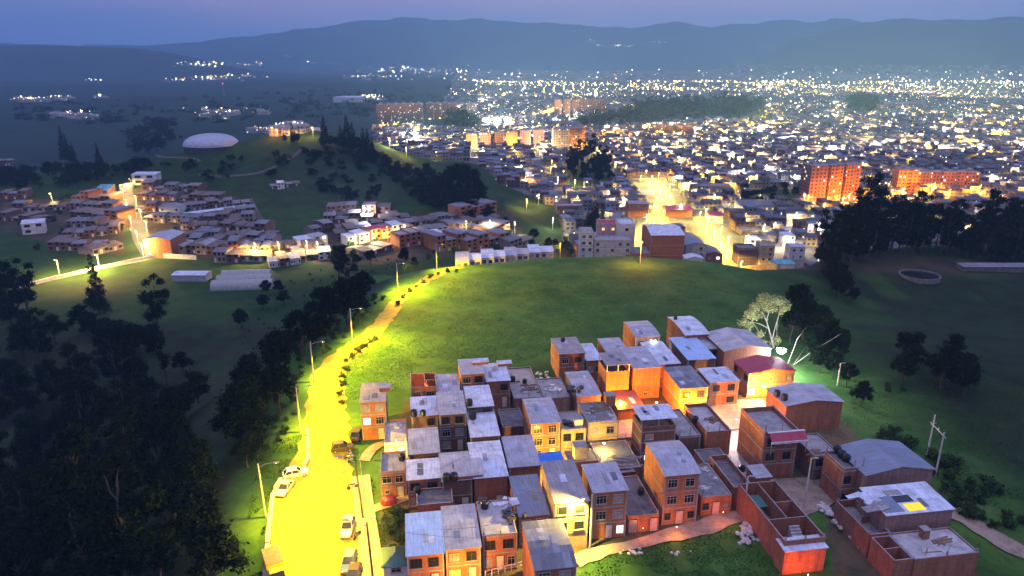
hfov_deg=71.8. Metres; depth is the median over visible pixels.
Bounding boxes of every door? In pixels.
[378,427,383,438]
[397,485,403,496]
[431,572,439,575]
[457,439,463,449]
[461,496,468,503]
[468,566,476,575]
[496,494,502,499]
[496,555,503,569]
[502,396,506,406]
[605,524,612,537]
[628,519,637,532]
[649,517,657,530]
[674,510,683,523]
[711,501,720,514]
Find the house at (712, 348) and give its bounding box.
[700,339,717,366]
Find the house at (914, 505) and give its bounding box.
[857,481,955,532]
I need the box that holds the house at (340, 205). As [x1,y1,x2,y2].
[336,201,346,211]
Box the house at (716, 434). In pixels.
[683,398,731,454]
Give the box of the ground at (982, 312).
[0,16,1023,575]
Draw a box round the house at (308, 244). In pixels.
[301,239,313,253]
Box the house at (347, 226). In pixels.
[341,222,357,232]
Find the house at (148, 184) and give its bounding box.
[141,179,162,189]
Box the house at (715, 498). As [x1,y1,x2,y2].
[697,463,731,515]
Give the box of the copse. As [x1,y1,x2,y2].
[12,85,454,125]
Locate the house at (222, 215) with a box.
[216,210,232,220]
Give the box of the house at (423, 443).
[408,427,439,459]
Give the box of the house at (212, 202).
[203,197,218,208]
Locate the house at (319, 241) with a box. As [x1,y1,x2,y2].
[310,238,324,248]
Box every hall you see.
[310,127,319,130]
[662,205,692,217]
[734,199,789,211]
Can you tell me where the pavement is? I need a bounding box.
[351,474,383,575]
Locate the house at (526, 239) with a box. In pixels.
[518,235,532,245]
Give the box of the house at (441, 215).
[429,212,448,222]
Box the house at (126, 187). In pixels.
[119,182,133,191]
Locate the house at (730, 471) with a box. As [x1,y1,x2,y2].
[709,454,749,506]
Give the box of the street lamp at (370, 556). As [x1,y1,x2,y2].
[342,519,373,575]
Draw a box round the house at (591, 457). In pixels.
[563,444,600,476]
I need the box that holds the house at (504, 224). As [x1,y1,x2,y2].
[481,218,509,229]
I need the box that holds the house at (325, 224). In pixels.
[313,219,332,231]
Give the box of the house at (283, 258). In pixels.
[274,251,289,266]
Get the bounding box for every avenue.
[474,100,579,120]
[634,178,674,243]
[692,216,742,266]
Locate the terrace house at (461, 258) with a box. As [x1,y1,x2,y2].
[455,251,468,265]
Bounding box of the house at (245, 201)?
[241,199,249,204]
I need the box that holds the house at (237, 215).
[228,213,240,217]
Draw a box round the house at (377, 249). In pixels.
[367,245,382,253]
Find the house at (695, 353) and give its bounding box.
[668,337,716,371]
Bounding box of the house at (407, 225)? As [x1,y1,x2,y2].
[401,222,412,227]
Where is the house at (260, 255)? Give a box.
[253,250,272,261]
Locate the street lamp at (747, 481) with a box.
[746,475,754,491]
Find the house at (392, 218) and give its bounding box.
[384,216,404,221]
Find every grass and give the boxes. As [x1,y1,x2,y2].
[249,433,303,575]
[341,276,739,399]
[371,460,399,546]
[578,527,782,575]
[850,375,1023,508]
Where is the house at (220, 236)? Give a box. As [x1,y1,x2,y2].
[211,233,227,239]
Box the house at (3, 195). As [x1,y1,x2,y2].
[0,188,15,199]
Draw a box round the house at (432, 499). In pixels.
[416,481,453,511]
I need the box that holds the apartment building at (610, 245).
[593,235,631,256]
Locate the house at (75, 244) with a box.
[71,239,91,250]
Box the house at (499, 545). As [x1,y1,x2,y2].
[476,497,517,570]
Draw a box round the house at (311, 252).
[306,248,317,259]
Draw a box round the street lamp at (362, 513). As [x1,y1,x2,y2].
[335,456,363,517]
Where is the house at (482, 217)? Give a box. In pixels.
[476,215,491,219]
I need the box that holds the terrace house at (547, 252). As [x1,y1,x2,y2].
[539,246,553,258]
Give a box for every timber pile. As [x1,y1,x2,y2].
[514,380,549,392]
[586,406,609,412]
[704,416,718,423]
[806,449,824,454]
[931,536,952,545]
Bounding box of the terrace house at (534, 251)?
[527,244,540,259]
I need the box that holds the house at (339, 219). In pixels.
[336,215,348,223]
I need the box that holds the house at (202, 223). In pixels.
[198,220,209,227]
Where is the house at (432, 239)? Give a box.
[423,230,445,251]
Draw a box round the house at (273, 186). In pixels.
[270,183,276,189]
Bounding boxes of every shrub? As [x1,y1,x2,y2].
[33,242,41,249]
[45,215,56,221]
[253,452,265,461]
[260,444,270,450]
[272,247,282,251]
[272,412,280,421]
[275,435,281,440]
[279,424,289,433]
[280,401,287,408]
[288,394,296,401]
[292,373,299,379]
[298,370,304,376]
[324,343,331,350]
[326,250,336,260]
[329,334,337,338]
[335,389,343,395]
[338,371,344,377]
[338,378,348,385]
[340,365,349,370]
[346,241,354,246]
[348,248,357,257]
[348,352,355,357]
[352,346,361,352]
[383,522,397,534]
[386,505,403,516]
[392,514,404,528]
[393,528,404,541]
[398,507,411,516]
[492,243,500,249]
[875,426,893,438]
[883,429,906,443]
[884,385,891,392]
[887,423,902,434]
[903,434,919,450]
[924,447,940,460]
[934,454,952,466]
[935,453,951,467]
[938,479,961,493]
[942,467,959,481]
[944,451,965,465]
[947,496,962,508]
[948,463,962,472]
[948,487,970,503]
[957,504,979,520]
[962,481,977,491]
[962,495,977,509]
[963,476,976,483]
[970,505,987,521]
[971,489,987,503]
[975,472,999,486]
[976,484,999,498]
[986,518,1003,528]
[992,481,1004,494]
[1000,509,1014,517]
[1001,514,1017,530]
[1015,513,1023,523]
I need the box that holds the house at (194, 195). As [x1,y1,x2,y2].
[188,191,204,200]
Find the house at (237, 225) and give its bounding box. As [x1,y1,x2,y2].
[232,221,254,230]
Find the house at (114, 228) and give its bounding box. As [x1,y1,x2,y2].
[107,222,120,234]
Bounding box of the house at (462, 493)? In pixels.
[439,451,472,504]
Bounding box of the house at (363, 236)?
[348,229,369,243]
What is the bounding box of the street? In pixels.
[123,190,149,254]
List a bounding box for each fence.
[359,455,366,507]
[485,562,519,575]
[840,420,921,456]
[931,483,997,512]
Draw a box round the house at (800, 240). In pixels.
[795,237,805,244]
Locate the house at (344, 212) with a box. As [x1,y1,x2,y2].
[342,210,347,215]
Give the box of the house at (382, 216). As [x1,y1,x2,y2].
[378,213,389,222]
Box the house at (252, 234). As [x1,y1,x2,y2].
[246,231,266,238]
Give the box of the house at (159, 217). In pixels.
[152,211,169,222]
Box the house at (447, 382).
[436,373,459,391]
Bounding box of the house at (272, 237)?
[264,234,281,240]
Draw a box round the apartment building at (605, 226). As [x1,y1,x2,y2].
[596,219,615,234]
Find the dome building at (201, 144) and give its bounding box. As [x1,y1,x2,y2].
[183,133,238,154]
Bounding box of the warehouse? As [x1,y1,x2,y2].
[333,96,365,101]
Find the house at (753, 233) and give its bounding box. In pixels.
[747,232,762,234]
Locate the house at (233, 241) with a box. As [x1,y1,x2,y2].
[227,235,240,247]
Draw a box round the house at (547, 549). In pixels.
[521,518,577,575]
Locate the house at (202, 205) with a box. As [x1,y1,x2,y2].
[196,200,207,209]
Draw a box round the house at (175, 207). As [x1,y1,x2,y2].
[158,202,185,212]
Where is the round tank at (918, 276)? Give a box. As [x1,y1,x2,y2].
[898,269,940,284]
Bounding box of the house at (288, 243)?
[284,239,295,248]
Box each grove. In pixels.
[120,116,182,153]
[439,105,478,126]
[575,91,767,125]
[843,91,882,111]
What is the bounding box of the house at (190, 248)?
[186,238,207,253]
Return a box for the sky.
[0,0,1023,45]
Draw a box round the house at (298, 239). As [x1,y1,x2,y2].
[292,234,312,244]
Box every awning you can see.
[538,451,563,464]
[767,429,808,454]
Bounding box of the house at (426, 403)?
[410,395,437,427]
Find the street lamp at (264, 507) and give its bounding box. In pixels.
[257,461,278,517]
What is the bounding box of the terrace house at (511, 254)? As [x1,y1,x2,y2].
[504,247,516,261]
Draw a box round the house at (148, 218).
[143,213,153,221]
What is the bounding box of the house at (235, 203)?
[231,200,239,205]
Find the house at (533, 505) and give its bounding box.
[508,474,549,547]
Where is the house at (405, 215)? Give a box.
[399,213,409,218]
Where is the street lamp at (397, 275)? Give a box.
[396,263,404,290]
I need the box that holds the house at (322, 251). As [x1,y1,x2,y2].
[317,245,330,259]
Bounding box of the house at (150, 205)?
[145,200,160,211]
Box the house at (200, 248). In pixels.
[194,238,217,254]
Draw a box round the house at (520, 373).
[507,366,542,410]
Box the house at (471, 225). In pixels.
[469,223,476,229]
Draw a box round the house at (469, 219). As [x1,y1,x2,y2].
[454,215,474,223]
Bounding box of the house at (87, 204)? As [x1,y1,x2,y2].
[81,201,100,206]
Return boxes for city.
[452,63,1023,81]
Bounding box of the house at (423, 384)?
[410,372,436,396]
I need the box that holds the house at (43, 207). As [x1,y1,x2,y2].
[38,204,48,211]
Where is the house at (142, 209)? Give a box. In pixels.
[135,206,145,211]
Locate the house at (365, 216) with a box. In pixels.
[361,213,373,220]
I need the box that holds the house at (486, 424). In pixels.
[466,408,500,441]
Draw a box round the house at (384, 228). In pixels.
[377,224,391,238]
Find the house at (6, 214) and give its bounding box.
[0,208,21,220]
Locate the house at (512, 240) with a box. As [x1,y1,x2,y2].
[499,234,521,247]
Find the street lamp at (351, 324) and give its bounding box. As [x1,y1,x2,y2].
[350,308,361,343]
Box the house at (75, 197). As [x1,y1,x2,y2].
[70,193,80,200]
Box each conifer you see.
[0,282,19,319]
[57,126,67,159]
[63,135,70,161]
[69,141,76,161]
[82,253,113,313]
[94,145,103,162]
[289,122,295,142]
[318,115,328,146]
[338,124,344,147]
[342,114,353,149]
[348,122,357,150]
[358,128,366,153]
[363,129,372,156]
[369,137,377,163]
[583,213,592,226]
[593,200,599,219]
[599,203,605,216]
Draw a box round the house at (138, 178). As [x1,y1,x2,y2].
[131,172,161,184]
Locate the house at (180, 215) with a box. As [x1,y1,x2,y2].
[176,212,190,222]
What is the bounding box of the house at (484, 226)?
[474,222,499,230]
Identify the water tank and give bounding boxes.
[398,453,404,461]
[410,409,416,416]
[413,486,420,494]
[420,409,425,415]
[442,472,449,482]
[450,472,457,481]
[466,398,472,406]
[469,411,476,419]
[480,499,488,509]
[637,486,644,495]
[692,415,698,422]
[738,464,745,471]
[773,389,780,396]
[781,393,787,400]
[833,445,841,453]
[837,449,845,458]
[842,453,850,462]
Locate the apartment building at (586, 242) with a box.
[578,226,593,256]
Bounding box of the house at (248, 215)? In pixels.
[241,210,255,220]
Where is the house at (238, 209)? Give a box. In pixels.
[234,205,244,213]
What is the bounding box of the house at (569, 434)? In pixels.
[558,410,585,455]
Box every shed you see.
[143,229,185,257]
[170,271,211,281]
[183,204,246,212]
[380,545,407,575]
[746,464,772,482]
[769,259,794,268]
[956,263,1023,272]
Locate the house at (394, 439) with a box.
[384,419,407,457]
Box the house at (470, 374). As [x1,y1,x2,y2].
[457,358,484,393]
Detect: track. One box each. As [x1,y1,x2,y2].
[128,155,201,161]
[198,149,301,176]
[247,198,286,252]
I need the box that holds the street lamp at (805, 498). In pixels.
[803,457,818,506]
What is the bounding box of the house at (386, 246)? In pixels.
[369,241,392,251]
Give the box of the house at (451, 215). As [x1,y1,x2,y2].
[445,212,457,218]
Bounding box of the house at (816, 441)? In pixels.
[794,427,832,479]
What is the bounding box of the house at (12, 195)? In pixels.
[7,191,18,199]
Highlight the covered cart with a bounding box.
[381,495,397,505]
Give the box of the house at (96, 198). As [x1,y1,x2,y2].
[89,193,106,200]
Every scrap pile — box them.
[501,507,526,524]
[562,419,573,426]
[567,385,583,392]
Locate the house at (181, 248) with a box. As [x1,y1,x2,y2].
[177,239,194,253]
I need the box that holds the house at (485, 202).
[472,198,496,213]
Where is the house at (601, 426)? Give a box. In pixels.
[577,397,618,448]
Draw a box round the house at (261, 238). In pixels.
[255,235,265,242]
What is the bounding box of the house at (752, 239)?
[744,235,760,245]
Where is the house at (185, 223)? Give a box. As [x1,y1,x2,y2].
[179,218,192,229]
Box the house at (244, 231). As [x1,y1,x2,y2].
[234,229,254,234]
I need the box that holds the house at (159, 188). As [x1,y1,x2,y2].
[153,185,163,190]
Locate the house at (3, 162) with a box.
[0,159,7,165]
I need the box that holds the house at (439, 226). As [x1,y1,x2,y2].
[433,223,447,229]
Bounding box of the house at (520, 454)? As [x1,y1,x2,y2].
[501,434,540,490]
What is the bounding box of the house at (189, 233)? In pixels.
[186,230,195,237]
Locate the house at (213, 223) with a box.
[208,220,218,226]
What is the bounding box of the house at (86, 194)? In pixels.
[79,187,102,199]
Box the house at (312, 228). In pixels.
[303,224,321,232]
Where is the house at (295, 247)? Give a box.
[289,245,303,251]
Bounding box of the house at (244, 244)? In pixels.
[238,240,251,249]
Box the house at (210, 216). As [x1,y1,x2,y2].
[203,212,216,220]
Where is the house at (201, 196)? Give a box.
[198,191,214,200]
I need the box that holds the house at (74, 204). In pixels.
[69,200,91,210]
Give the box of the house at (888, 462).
[840,438,936,499]
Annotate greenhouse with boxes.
[210,269,274,290]
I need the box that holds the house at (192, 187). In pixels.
[187,183,207,192]
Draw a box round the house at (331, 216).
[323,211,336,223]
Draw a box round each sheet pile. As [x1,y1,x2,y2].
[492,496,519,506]
[590,451,643,472]
[845,491,882,503]
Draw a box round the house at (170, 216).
[166,212,178,222]
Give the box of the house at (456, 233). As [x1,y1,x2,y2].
[442,228,466,248]
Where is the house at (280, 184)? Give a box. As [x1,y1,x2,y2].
[276,180,284,188]
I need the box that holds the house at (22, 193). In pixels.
[17,187,32,198]
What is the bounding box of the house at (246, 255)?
[240,249,261,261]
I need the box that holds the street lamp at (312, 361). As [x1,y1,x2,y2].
[310,341,324,381]
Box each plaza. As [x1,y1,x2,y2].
[618,399,765,439]
[728,430,748,476]
[740,477,833,531]
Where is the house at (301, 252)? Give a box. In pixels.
[291,249,305,261]
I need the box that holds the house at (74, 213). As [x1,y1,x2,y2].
[69,207,93,217]
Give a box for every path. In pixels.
[359,437,407,460]
[374,495,407,511]
[575,510,742,566]
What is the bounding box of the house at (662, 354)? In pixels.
[639,341,680,387]
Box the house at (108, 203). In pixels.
[102,199,125,208]
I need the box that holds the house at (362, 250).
[345,245,372,256]
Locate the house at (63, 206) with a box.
[56,203,69,210]
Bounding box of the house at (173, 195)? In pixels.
[165,191,183,200]
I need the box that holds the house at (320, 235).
[307,230,327,244]
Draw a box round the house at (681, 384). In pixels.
[662,365,708,411]
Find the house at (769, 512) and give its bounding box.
[736,475,825,560]
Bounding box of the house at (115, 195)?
[100,192,122,200]
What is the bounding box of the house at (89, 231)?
[83,226,97,237]
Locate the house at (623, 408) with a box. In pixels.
[610,390,643,419]
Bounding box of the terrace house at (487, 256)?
[480,249,493,263]
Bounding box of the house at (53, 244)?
[46,235,71,250]
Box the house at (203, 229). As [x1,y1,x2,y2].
[195,226,215,231]
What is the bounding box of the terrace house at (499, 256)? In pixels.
[493,250,505,262]
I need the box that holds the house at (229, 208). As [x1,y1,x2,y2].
[223,207,234,213]
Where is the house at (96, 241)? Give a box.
[88,239,108,244]
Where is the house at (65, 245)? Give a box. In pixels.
[59,237,80,250]
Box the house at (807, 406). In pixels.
[765,383,844,430]
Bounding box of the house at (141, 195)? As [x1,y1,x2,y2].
[136,190,154,199]
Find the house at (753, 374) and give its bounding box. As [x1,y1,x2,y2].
[733,355,795,397]
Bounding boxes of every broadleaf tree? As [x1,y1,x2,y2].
[0,371,29,402]
[0,396,20,423]
[2,364,35,390]
[3,328,35,360]
[6,322,26,332]
[8,518,58,573]
[10,389,41,414]
[15,308,39,324]
[33,337,53,359]
[34,369,61,403]
[42,313,73,344]
[64,303,100,332]
[71,352,90,370]
[77,313,97,340]
[84,458,115,488]
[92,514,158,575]
[94,489,150,527]
[96,474,115,496]
[98,316,115,327]
[115,387,142,402]
[120,353,150,380]
[126,321,145,354]
[130,521,181,575]
[132,372,163,395]
[139,321,164,353]
[145,469,186,518]
[149,382,190,412]
[163,479,225,544]
[167,435,213,477]
[168,385,200,422]
[169,351,197,374]
[171,477,217,522]
[175,449,222,486]
[179,368,210,403]
[180,518,254,575]
[207,392,256,444]
[218,371,271,406]
[218,399,275,453]
[227,430,265,467]
[229,351,263,382]
[231,307,247,328]
[233,359,263,388]
[256,293,269,308]
[256,326,298,364]
[257,361,293,412]
[259,280,271,295]
[273,280,284,294]
[276,289,290,305]
[281,308,323,356]
[294,133,300,143]
[297,321,324,349]
[301,311,334,346]
[304,285,332,318]
[323,277,359,325]
[325,295,348,325]
[328,135,333,143]
[333,136,339,148]
[348,275,368,289]
[350,263,358,274]
[351,287,368,321]
[352,254,361,264]
[353,136,361,151]
[354,269,376,291]
[364,250,375,264]
[397,247,408,264]
[411,257,418,268]
[422,163,430,174]
[435,172,453,187]
[441,164,464,182]
[453,163,471,189]
[465,168,483,188]
[472,181,488,194]
[528,228,538,238]
[543,237,552,245]
[553,239,559,244]
[559,242,570,253]
[570,169,577,175]
[579,170,588,177]
[580,164,589,170]
[584,220,595,230]
[586,212,599,220]
[593,171,604,180]
[602,164,611,176]
[607,171,614,177]
[740,190,747,197]
[745,191,754,197]
[766,187,774,192]
[778,301,812,343]
[781,181,789,187]
[783,188,789,194]
[785,283,818,305]
[791,186,798,197]
[792,297,819,339]
[802,305,834,333]
[804,331,830,353]
[808,345,832,372]
[814,240,827,252]
[814,247,828,266]
[816,304,833,325]
[817,312,842,343]
[820,261,837,273]
[823,263,842,289]
[823,351,845,379]
[827,270,846,293]
[827,328,851,359]
[830,279,848,298]
[837,362,860,385]
[838,262,848,272]
[841,267,851,275]
[842,271,854,293]
[845,287,861,302]
[847,380,874,406]
[859,238,876,262]
[872,237,890,257]
[890,352,919,385]
[893,230,909,250]
[894,331,918,352]
[901,238,920,252]
[903,340,929,364]
[911,331,926,344]
[924,352,939,378]
[930,350,959,389]
[939,344,959,354]
[942,332,967,351]
[944,232,957,252]
[944,360,983,396]
[952,351,984,388]
[958,227,976,249]
[969,243,982,260]
[986,243,1004,262]
[1000,243,1017,262]
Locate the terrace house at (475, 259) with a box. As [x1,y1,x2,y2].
[469,253,481,264]
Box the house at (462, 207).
[447,202,471,216]
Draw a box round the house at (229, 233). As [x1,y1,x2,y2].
[224,231,237,237]
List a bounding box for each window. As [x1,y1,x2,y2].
[362,405,370,412]
[363,417,371,425]
[375,404,383,411]
[376,417,384,424]
[382,476,391,484]
[390,567,401,573]
[395,475,403,483]
[410,483,419,491]
[410,559,422,569]
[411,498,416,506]
[413,391,420,396]
[426,391,433,395]
[427,418,434,425]
[427,481,436,487]
[428,557,439,567]
[442,417,449,424]
[442,429,450,437]
[442,441,450,449]
[448,552,460,563]
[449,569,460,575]
[455,416,463,423]
[455,428,464,436]
[463,376,470,383]
[465,551,477,561]
[474,376,482,383]
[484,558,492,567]
[485,540,495,550]
[500,384,508,390]
[502,539,513,549]
[507,555,515,565]
[533,426,542,434]
[534,438,542,446]
[539,572,549,575]
[547,437,555,445]
[548,425,556,432]
[557,506,567,516]
[559,570,570,575]
[562,357,568,363]
[562,447,570,455]
[563,433,570,441]
[573,520,584,530]
[574,357,581,363]
[574,504,585,514]
[575,432,583,440]
[587,366,593,372]
[590,427,598,435]
[595,495,607,505]
[595,511,606,520]
[606,426,614,433]
[612,494,623,503]
[612,509,622,519]
[615,524,623,534]
[644,434,653,440]
[663,513,670,520]
[666,496,676,505]
[667,479,677,488]
[682,391,690,398]
[683,494,694,503]
[685,477,694,487]
[686,511,693,518]
[696,390,704,397]
[702,503,708,510]
[713,385,719,391]
[722,501,729,508]
[726,396,733,403]
[727,384,734,390]
[748,388,754,395]
[764,453,774,461]
[766,439,774,447]
[782,451,790,460]
[785,374,792,380]
[815,459,822,467]
[840,493,847,499]
[842,476,851,484]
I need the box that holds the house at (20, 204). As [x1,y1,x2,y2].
[11,200,32,211]
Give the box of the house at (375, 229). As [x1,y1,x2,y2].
[360,224,380,240]
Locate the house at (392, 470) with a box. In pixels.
[380,446,406,497]
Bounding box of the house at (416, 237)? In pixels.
[399,227,421,245]
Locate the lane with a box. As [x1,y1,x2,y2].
[34,258,151,284]
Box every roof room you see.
[378,383,390,391]
[453,457,483,479]
[471,358,488,364]
[496,360,512,366]
[572,440,587,459]
[573,415,583,427]
[603,391,616,406]
[918,525,931,539]
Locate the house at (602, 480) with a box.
[581,461,628,539]
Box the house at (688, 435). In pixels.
[671,409,700,455]
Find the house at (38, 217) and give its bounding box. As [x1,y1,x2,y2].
[27,214,53,221]
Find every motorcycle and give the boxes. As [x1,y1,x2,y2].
[347,482,357,489]
[348,454,355,462]
[353,529,360,539]
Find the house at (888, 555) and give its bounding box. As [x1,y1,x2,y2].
[867,535,913,575]
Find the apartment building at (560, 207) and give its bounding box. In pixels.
[556,203,581,213]
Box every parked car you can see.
[275,479,294,497]
[282,466,308,479]
[330,440,354,453]
[339,514,355,538]
[340,548,357,574]
[346,561,362,575]
[350,427,361,440]
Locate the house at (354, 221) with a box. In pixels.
[344,219,359,223]
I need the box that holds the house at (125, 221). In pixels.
[106,218,129,227]
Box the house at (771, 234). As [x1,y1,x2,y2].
[758,231,774,241]
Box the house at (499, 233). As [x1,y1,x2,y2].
[485,228,509,237]
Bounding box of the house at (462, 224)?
[455,219,468,229]
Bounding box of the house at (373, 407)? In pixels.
[359,381,387,439]
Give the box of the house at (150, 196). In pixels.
[146,191,157,200]
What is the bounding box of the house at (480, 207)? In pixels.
[472,203,483,215]
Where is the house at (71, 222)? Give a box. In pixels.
[66,217,79,227]
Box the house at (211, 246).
[205,240,226,255]
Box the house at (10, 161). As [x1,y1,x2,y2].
[4,158,14,165]
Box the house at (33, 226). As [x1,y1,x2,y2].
[20,218,46,234]
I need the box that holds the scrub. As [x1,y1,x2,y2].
[159,145,495,216]
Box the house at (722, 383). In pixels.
[697,366,739,404]
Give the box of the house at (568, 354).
[550,337,585,379]
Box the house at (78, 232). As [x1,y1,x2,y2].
[73,228,84,237]
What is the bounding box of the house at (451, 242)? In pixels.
[446,235,456,250]
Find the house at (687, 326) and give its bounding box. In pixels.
[666,316,709,344]
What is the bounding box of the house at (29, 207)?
[23,203,40,211]
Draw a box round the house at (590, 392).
[564,371,601,410]
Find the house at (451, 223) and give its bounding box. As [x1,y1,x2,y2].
[439,219,458,227]
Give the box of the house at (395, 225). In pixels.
[384,220,402,230]
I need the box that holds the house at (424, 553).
[405,510,444,575]
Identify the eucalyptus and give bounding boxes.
[0,256,37,309]
[0,261,29,310]
[0,276,28,324]
[0,423,12,475]
[0,517,46,575]
[0,527,48,575]
[14,307,49,364]
[21,449,82,558]
[24,423,100,550]
[28,357,62,404]
[36,457,126,575]
[55,381,84,426]
[57,340,100,410]
[57,366,107,451]
[64,444,170,575]
[70,366,117,445]
[88,321,133,404]
[89,406,154,493]
[90,333,122,387]
[93,318,112,357]
[99,375,150,475]
[111,319,139,362]
[111,400,156,486]
[137,272,170,329]
[144,329,170,385]
[331,244,347,276]
[336,256,351,277]
[565,148,577,177]
[565,155,575,178]
[567,149,578,180]
[573,139,583,165]
[578,148,585,166]
[583,139,593,162]
[586,133,598,156]
[591,152,601,182]
[595,144,602,155]
[597,149,607,168]
[605,145,613,164]
[737,292,791,347]
[812,208,837,262]
[824,211,851,251]
[832,203,853,231]
[835,229,854,262]
[838,204,858,247]
[840,206,860,262]
[848,222,865,262]
[849,202,865,220]
[851,196,875,234]
[852,171,887,217]
[854,191,878,215]
[857,209,877,259]
[863,217,878,257]
[868,197,893,253]
[874,188,894,249]
[881,200,899,226]
[881,212,900,252]
[882,200,911,250]
[888,193,913,247]
[897,199,919,247]
[899,207,922,254]
[908,214,929,255]
[913,191,936,246]
[916,189,938,248]
[918,215,935,254]
[923,216,939,249]
[928,203,945,246]
[933,218,949,256]
[935,206,951,246]
[937,208,957,253]
[942,199,971,247]
[943,208,964,255]
[952,199,970,221]
[953,204,968,246]
[960,213,975,233]
[968,203,993,254]
[973,219,995,257]
[980,196,1001,248]
[982,187,1009,249]
[982,205,1000,252]
[990,211,1015,257]
[1002,195,1023,234]
[1005,212,1023,262]
[1018,228,1023,260]
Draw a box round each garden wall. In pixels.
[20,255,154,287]
[163,254,196,259]
[738,263,776,269]
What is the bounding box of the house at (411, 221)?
[402,218,415,226]
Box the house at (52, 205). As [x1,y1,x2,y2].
[48,201,62,210]
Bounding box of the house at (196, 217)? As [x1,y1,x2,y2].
[187,213,203,221]
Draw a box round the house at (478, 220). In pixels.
[472,217,482,223]
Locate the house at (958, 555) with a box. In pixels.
[888,521,979,575]
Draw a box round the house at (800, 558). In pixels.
[774,534,828,574]
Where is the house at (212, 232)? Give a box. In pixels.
[207,227,224,236]
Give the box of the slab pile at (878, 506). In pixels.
[861,499,889,512]
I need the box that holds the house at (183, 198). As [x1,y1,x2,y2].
[179,195,188,200]
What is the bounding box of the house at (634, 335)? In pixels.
[623,321,659,346]
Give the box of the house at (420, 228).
[412,226,428,243]
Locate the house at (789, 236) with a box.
[778,231,794,246]
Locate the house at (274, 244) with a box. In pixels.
[270,240,283,253]
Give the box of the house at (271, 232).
[258,230,279,237]
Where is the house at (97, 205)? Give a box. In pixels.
[92,200,104,207]
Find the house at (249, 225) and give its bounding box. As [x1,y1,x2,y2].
[243,222,253,228]
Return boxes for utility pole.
[926,415,946,475]
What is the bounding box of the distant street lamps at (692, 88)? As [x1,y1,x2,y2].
[10,39,1022,146]
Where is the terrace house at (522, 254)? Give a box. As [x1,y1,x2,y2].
[516,248,528,260]
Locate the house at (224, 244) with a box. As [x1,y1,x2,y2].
[219,242,227,246]
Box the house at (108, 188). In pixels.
[97,184,115,193]
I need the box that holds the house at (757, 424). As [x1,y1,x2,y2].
[737,401,798,476]
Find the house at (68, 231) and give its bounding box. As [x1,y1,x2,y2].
[61,227,76,236]
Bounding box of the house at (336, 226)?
[334,224,341,228]
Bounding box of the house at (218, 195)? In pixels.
[210,191,225,199]
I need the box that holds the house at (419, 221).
[410,216,424,224]
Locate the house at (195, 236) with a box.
[188,232,208,239]
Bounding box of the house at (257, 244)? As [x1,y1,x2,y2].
[248,241,261,248]
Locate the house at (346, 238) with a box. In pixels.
[341,233,357,244]
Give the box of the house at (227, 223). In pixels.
[218,217,241,230]
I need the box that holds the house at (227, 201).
[223,197,231,206]
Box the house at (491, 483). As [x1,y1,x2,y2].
[467,440,508,509]
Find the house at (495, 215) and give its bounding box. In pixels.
[488,213,500,218]
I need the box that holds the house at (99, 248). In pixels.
[77,242,109,255]
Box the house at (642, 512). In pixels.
[623,469,658,532]
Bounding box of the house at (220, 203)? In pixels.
[218,199,223,207]
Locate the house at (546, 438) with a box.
[522,397,560,452]
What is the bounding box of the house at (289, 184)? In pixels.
[285,181,292,186]
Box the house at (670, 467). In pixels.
[643,440,701,524]
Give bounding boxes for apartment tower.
[376,102,384,122]
[384,102,392,122]
[392,102,399,122]
[399,102,407,122]
[407,102,415,121]
[415,101,423,121]
[426,101,434,119]
[434,101,441,118]
[442,101,449,118]
[450,101,457,111]
[466,101,470,113]
[466,131,477,147]
[472,101,476,113]
[480,130,490,143]
[483,116,490,122]
[493,115,500,124]
[493,129,503,142]
[504,114,511,124]
[507,128,516,144]
[515,114,522,124]
[520,128,530,144]
[525,113,532,122]
[533,127,543,145]
[536,112,543,120]
[552,125,568,147]
[554,98,561,113]
[563,98,569,115]
[567,125,585,149]
[571,98,578,115]
[580,98,587,112]
[588,98,595,111]
[597,98,604,111]
[654,123,664,132]
[664,123,673,133]
[673,123,682,131]
[683,123,692,131]
[798,160,828,203]
[822,160,844,201]
[837,159,861,201]
[879,101,893,107]
[889,101,901,106]
[891,165,921,194]
[897,101,909,106]
[905,101,917,105]
[919,167,980,190]
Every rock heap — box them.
[735,521,759,544]
[816,501,833,516]
[831,519,842,529]
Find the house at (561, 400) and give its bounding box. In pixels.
[536,371,569,411]
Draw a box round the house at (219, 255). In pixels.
[212,247,232,262]
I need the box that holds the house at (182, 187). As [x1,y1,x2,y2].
[177,184,187,191]
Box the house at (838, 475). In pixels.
[819,446,864,503]
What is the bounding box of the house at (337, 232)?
[332,228,346,240]
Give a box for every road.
[271,267,463,575]
[951,506,1023,557]
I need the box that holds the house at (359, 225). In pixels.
[355,223,365,228]
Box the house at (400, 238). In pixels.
[390,230,410,247]
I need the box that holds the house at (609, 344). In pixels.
[597,337,625,352]
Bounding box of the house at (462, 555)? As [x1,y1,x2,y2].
[441,503,481,575]
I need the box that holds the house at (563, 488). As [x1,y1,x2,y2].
[541,459,589,548]
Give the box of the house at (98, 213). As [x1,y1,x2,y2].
[91,210,103,216]
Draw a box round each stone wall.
[263,477,282,575]
[302,428,309,466]
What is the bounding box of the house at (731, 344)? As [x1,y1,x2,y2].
[707,327,772,372]
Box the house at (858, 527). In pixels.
[833,490,888,556]
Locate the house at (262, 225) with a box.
[254,219,275,230]
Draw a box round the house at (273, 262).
[267,256,279,267]
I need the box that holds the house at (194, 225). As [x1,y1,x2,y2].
[189,222,197,229]
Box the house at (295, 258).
[287,252,300,264]
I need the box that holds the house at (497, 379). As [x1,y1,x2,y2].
[483,363,510,407]
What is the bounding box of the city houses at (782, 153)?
[370,80,1023,267]
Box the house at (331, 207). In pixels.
[326,202,337,211]
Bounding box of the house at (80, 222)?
[75,217,93,227]
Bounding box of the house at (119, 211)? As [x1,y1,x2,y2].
[103,205,135,219]
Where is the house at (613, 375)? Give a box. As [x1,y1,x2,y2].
[598,351,630,400]

